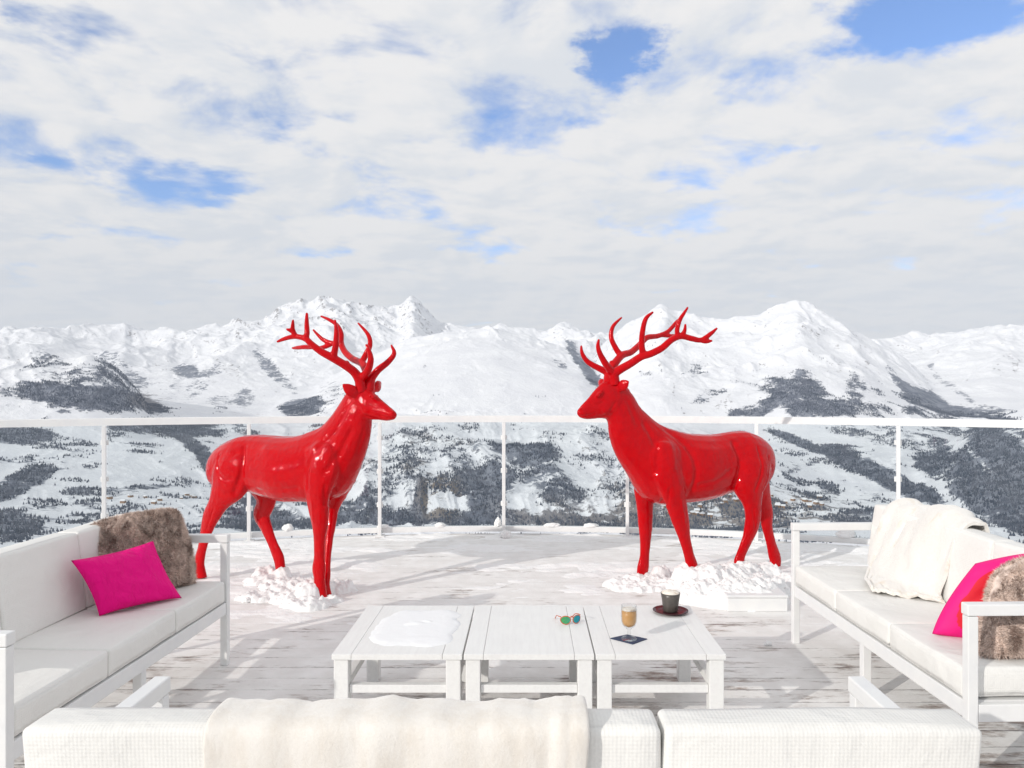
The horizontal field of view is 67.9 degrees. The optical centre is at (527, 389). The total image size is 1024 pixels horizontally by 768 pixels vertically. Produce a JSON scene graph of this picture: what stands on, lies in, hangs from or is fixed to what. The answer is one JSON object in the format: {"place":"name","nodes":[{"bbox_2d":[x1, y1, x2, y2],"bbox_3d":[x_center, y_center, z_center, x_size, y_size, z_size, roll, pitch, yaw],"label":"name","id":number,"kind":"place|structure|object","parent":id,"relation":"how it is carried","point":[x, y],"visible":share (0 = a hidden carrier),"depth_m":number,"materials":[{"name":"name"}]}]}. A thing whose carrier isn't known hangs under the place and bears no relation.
{"place":"outdoors","nodes":[
{"label":"outdoors","id":0,"kind":"place"},
{"bbox_2d":[0,295,1023,547],"bbox_3d":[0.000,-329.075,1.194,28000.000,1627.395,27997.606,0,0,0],"label":"mountains","id":1,"kind":"structure","parent":0,"point":[238,367],"depth_m":4651.53,"materials":[{"name":"white snow"}]},
{"bbox_2d":[0,354,1023,543],"bbox_3d":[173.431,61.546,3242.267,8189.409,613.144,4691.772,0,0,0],"label":"conifer forest","id":2,"kind":"object","parent":1,"relation":"on","point":[905,489],"visible":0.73,"depth_m":2515.94,"materials":[{"name":"green plant"}]},
{"bbox_2d":[0,0,1023,338],"label":"sky","id":3,"kind":"structure","parent":0,"point":[182,165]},
{"bbox_2d":[14,533,1023,767],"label":"deck","id":4,"kind":"structure","parent":0,"point":[270,661],"depth_m":4.10,"materials":[{"name":"grey wood"}]},
{"bbox_2d":[0,514,230,767],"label":"sofa","id":5,"kind":"object","parent":4,"relation":"on","point":[63,644],"visible":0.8,"depth_m":3.02,"materials":[{"name":"white fabric"}]},
{"bbox_2d":[71,541,181,615],"bbox_3d":[-1.786,0.837,3.373,0.180,0.253,0.438,0,0,30],"label":"pillow","id":6,"kind":"object","parent":5,"relation":"on","point":[126,578],"visible":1,"depth_m":3.33,"materials":[{"name":"pink fabric"}]},
{"bbox_2d":[92,505,197,587],"bbox_3d":[-1.863,0.786,3.661,0.254,0.416,0.518,0,0,44],"label":"pillow","id":7,"kind":"object","parent":5,"relation":"on","point":[165,530],"visible":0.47,"depth_m":3.67,"materials":[{"name":"brown fur"}]},
{"bbox_2d":[242,597,250,602],"bbox_3d":[-1.855,1.383,5.019,0.066,0.033,0.065,0,0,0],"label":"snow lump","id":8,"kind":"object","parent":4,"relation":"on","point":[246,599],"visible":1,"depth_m":5.00,"materials":[{"name":"white snow"}]},
{"bbox_2d":[242,565,291,585],"bbox_3d":[-1.871,1.350,5.551,0.423,0.116,0.369,0,0,0],"label":"snow pile","id":9,"kind":"object","parent":4,"relation":"on","point":[265,574],"visible":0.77,"depth_m":5.51,"materials":[{"name":"white snow"}]},
{"bbox_2d":[194,313,396,596],"bbox_3d":[-1.625,0.426,5.352,1.702,1.950,0.564,0,0,35],"label":"deer statue","id":10,"kind":"object","parent":4,"relation":"on","point":[317,470],"visible":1,"depth_m":5.13,"materials":[{"name":"red paint"}]},
{"bbox_2d":[234,577,357,611],"bbox_3d":[-1.572,1.334,5.147,0.764,0.147,0.651,0,0,12],"label":"snow pile","id":11,"kind":"object","parent":4,"relation":"on","point":[298,594],"visible":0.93,"depth_m":5.03,"materials":[{"name":"white snow"}]},
{"bbox_2d":[332,606,473,699],"bbox_3d":[-0.521,1.225,3.360,0.518,0.350,0.687,0,0,0],"label":"coffee table","id":12,"kind":"object","parent":4,"relation":"on","point":[357,646],"visible":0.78,"depth_m":3.06,"materials":[{"name":"white wood"}]},
{"bbox_2d":[369,609,460,646],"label":"snow","id":13,"kind":"structure","parent":12,"relation":"on","point":[424,628],"depth_m":3.32,"materials":[{"name":"white snow"}]},
{"bbox_2d":[23,676,981,767],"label":"sofa","id":14,"kind":"object","parent":4,"relation":"on","point":[145,726],"visible":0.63,"depth_m":1.41,"materials":[{"name":"white fabric"}]},
{"bbox_2d":[203,695,588,767],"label":"throw blanket","id":15,"kind":"object","parent":14,"relation":"on","point":[391,731],"visible":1,"depth_m":1.39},
{"bbox_2d":[500,530,511,537],"bbox_3d":[-0.208,1.362,7.200,0.112,0.076,0.084,0,0,0],"label":"snow lump","id":16,"kind":"object","parent":4,"relation":"on","point":[505,534],"visible":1,"depth_m":7.17,"materials":[{"name":"white snow"}]},
{"bbox_2d":[0,415,1023,544],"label":"balcony railing","id":17,"kind":"object","parent":4,"relation":"on","point":[898,423],"visible":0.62,"depth_m":7.08,"materials":[{"name":"white metal"}]},
{"bbox_2d":[282,524,293,530],"bbox_3d":[-2.263,1.292,7.163,0.104,0.069,0.096,0,0,0],"label":"snow lump","id":18,"kind":"object","parent":17,"relation":"on","point":[288,527],"visible":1,"depth_m":7.13,"materials":[{"name":"white snow"}]},
{"bbox_2d":[435,522,444,526],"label":"snow lump","id":19,"kind":"object","parent":17,"relation":"on","point":[440,524],"visible":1,"depth_m":7.35,"materials":[{"name":"white snow"}]},
{"bbox_2d":[494,517,501,526],"bbox_3d":[-0.293,1.280,7.398,0.076,0.092,0.087,0,0,0],"label":"snow lump","id":20,"kind":"object","parent":17,"relation":"on","point":[497,522],"visible":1,"depth_m":7.37,"materials":[{"name":"white snow"}]},
{"bbox_2d":[543,523,559,526],"bbox_3d":[0.232,1.307,7.388,0.168,0.037,0.090,0,0,0],"label":"snow lump","id":21,"kind":"object","parent":17,"relation":"on","point":[552,524],"visible":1,"depth_m":7.36,"materials":[{"name":"white snow"}]},
{"bbox_2d":[583,523,598,527],"bbox_3d":[0.613,1.307,7.360,0.156,0.038,0.088,0,0,0],"label":"snow lump","id":22,"kind":"object","parent":17,"relation":"on","point":[591,525],"visible":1,"depth_m":7.33,"materials":[{"name":"white snow"}]},
{"bbox_2d":[835,530,856,537],"bbox_3d":[2.860,1.287,6.837,0.195,0.077,0.093,0,0,0],"label":"snow lump","id":23,"kind":"object","parent":17,"relation":"on","point":[845,533],"visible":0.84,"depth_m":6.80,"materials":[{"name":"white snow"}]},
{"bbox_2d":[464,606,593,707],"bbox_3d":[0.004,1.225,3.360,0.518,0.350,0.687,0,0,0],"label":"coffee table","id":24,"kind":"object","parent":4,"relation":"on","point":[519,633],"visible":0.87,"depth_m":3.16,"materials":[{"name":"white wood"}]},
{"bbox_2d":[555,613,579,624],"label":"sunglasses","id":25,"kind":"object","parent":24,"relation":"on","point":[565,620],"visible":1,"depth_m":3.40,"materials":[{"name":"plastic"}]},
{"bbox_2d":[193,533,868,680],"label":"deck snow","id":26,"kind":"structure","parent":4,"relation":"on","point":[300,561],"depth_m":6.30,"materials":[{"name":"white snow"}]},
{"bbox_2d":[607,582,614,588],"bbox_3d":[0.593,1.381,5.374,0.075,0.039,0.076,0,0,0],"label":"snow lump","id":27,"kind":"object","parent":4,"relation":"on","point":[610,585],"visible":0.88,"depth_m":5.36,"materials":[{"name":"white snow"}]},
{"bbox_2d":[602,564,673,593],"bbox_3d":[0.844,1.343,5.445,0.636,0.129,0.441,0,0,0],"label":"snow pile","id":28,"kind":"object","parent":4,"relation":"on","point":[658,578],"visible":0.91,"depth_m":5.39,"materials":[{"name":"white snow"}]},
{"bbox_2d":[583,606,725,708],"bbox_3d":[0.528,1.225,3.360,0.518,0.350,0.687,0,0,0],"label":"coffee table","id":29,"kind":"object","parent":4,"relation":"on","point":[683,640],"visible":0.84,"depth_m":3.11,"materials":[{"name":"white wood"}]},
{"bbox_2d":[610,634,646,644],"bbox_3d":[0.424,1.048,3.203,0.122,0.003,0.096,0,0,41],"label":"napkin","id":30,"kind":"object","parent":29,"relation":"on","point":[627,637],"visible":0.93,"depth_m":3.20,"materials":[{"name":"blue"}]},
{"bbox_2d":[621,604,636,640],"bbox_3d":[0.424,0.974,3.190,0.068,0.143,0.068,0,0,0],"label":"coffee glass","id":31,"kind":"object","parent":30,"relation":"on","point":[628,618],"visible":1,"depth_m":3.17,"materials":[{"name":"brown"}]},
{"bbox_2d":[653,605,687,615],"bbox_3d":[0.672,1.043,3.585,0.166,0.013,0.166,0,0,0],"label":"saucer","id":32,"kind":"object","parent":29,"relation":"on","point":[680,611],"visible":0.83,"depth_m":3.58,"materials":[{"name":"red ceramic"}]},
{"bbox_2d":[661,589,679,612],"bbox_3d":[0.672,0.992,3.585,0.091,0.100,0.091,0,0,0],"label":"cup","id":33,"kind":"object","parent":32,"relation":"on","point":[670,600],"visible":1,"depth_m":3.55,"materials":[{"name":"ceramic"}]},
{"bbox_2d":[577,307,780,574],"bbox_3d":[1.210,0.431,5.565,1.825,2.011,0.550,0,0,-31],"label":"deer statue","id":34,"kind":"object","parent":4,"relation":"on","point":[675,472],"visible":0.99,"depth_m":5.38,"materials":[{"name":"red paint"}]},
{"bbox_2d":[671,560,790,611],"bbox_3d":[1.388,1.305,5.268,0.866,0.206,0.948,0,0,0],"label":"snow pile","id":35,"kind":"object","parent":4,"relation":"on","point":[707,584],"visible":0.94,"depth_m":5.07,"materials":[{"name":"white snow"}]},
{"bbox_2d":[723,587,787,610],"bbox_3d":[1.450,1.349,4.970,0.388,0.103,0.348,0,0,0],"label":"base box","id":36,"kind":"object","parent":4,"relation":"on","point":[776,600],"visible":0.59,"depth_m":4.80,"materials":[{"name":"white wood"}]},
{"bbox_2d":[764,640,771,645],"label":"snow lump","id":37,"kind":"object","parent":4,"relation":"on","point":[767,643],"visible":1,"depth_m":4.16,"materials":[{"name":"white snow"}]},
{"bbox_2d":[760,561,790,586],"bbox_3d":[1.812,1.339,5.560,0.508,0.137,0.406,0,0,0],"label":"snow pile","id":38,"kind":"object","parent":4,"relation":"on","point":[768,568],"visible":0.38,"depth_m":5.54,"materials":[{"name":"white snow"}]},
{"bbox_2d":[791,504,1023,726],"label":"sofa","id":39,"kind":"object","parent":4,"relation":"on","point":[961,676],"visible":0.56,"depth_m":3.18,"materials":[{"name":"white metal"}]},
{"bbox_2d":[864,498,989,603],"bbox_3d":[1.878,0.761,3.727,0.511,0.424,0.634,0,0,0],"label":"throw blanket","id":40,"kind":"object","parent":39,"relation":"on","point":[909,559],"visible":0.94,"depth_m":3.61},
{"bbox_2d":[932,554,1023,636],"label":"pillow","id":41,"kind":"object","parent":39,"relation":"on","point":[971,585],"visible":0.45,"depth_m":2.96,"materials":[{"name":"pink fabric"}]},
{"bbox_2d":[977,553,1023,659],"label":"pillow","id":42,"kind":"object","parent":39,"relation":"on","point":[1000,637],"visible":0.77,"depth_m":2.75,"materials":[{"name":"brown fur"}]}
]}

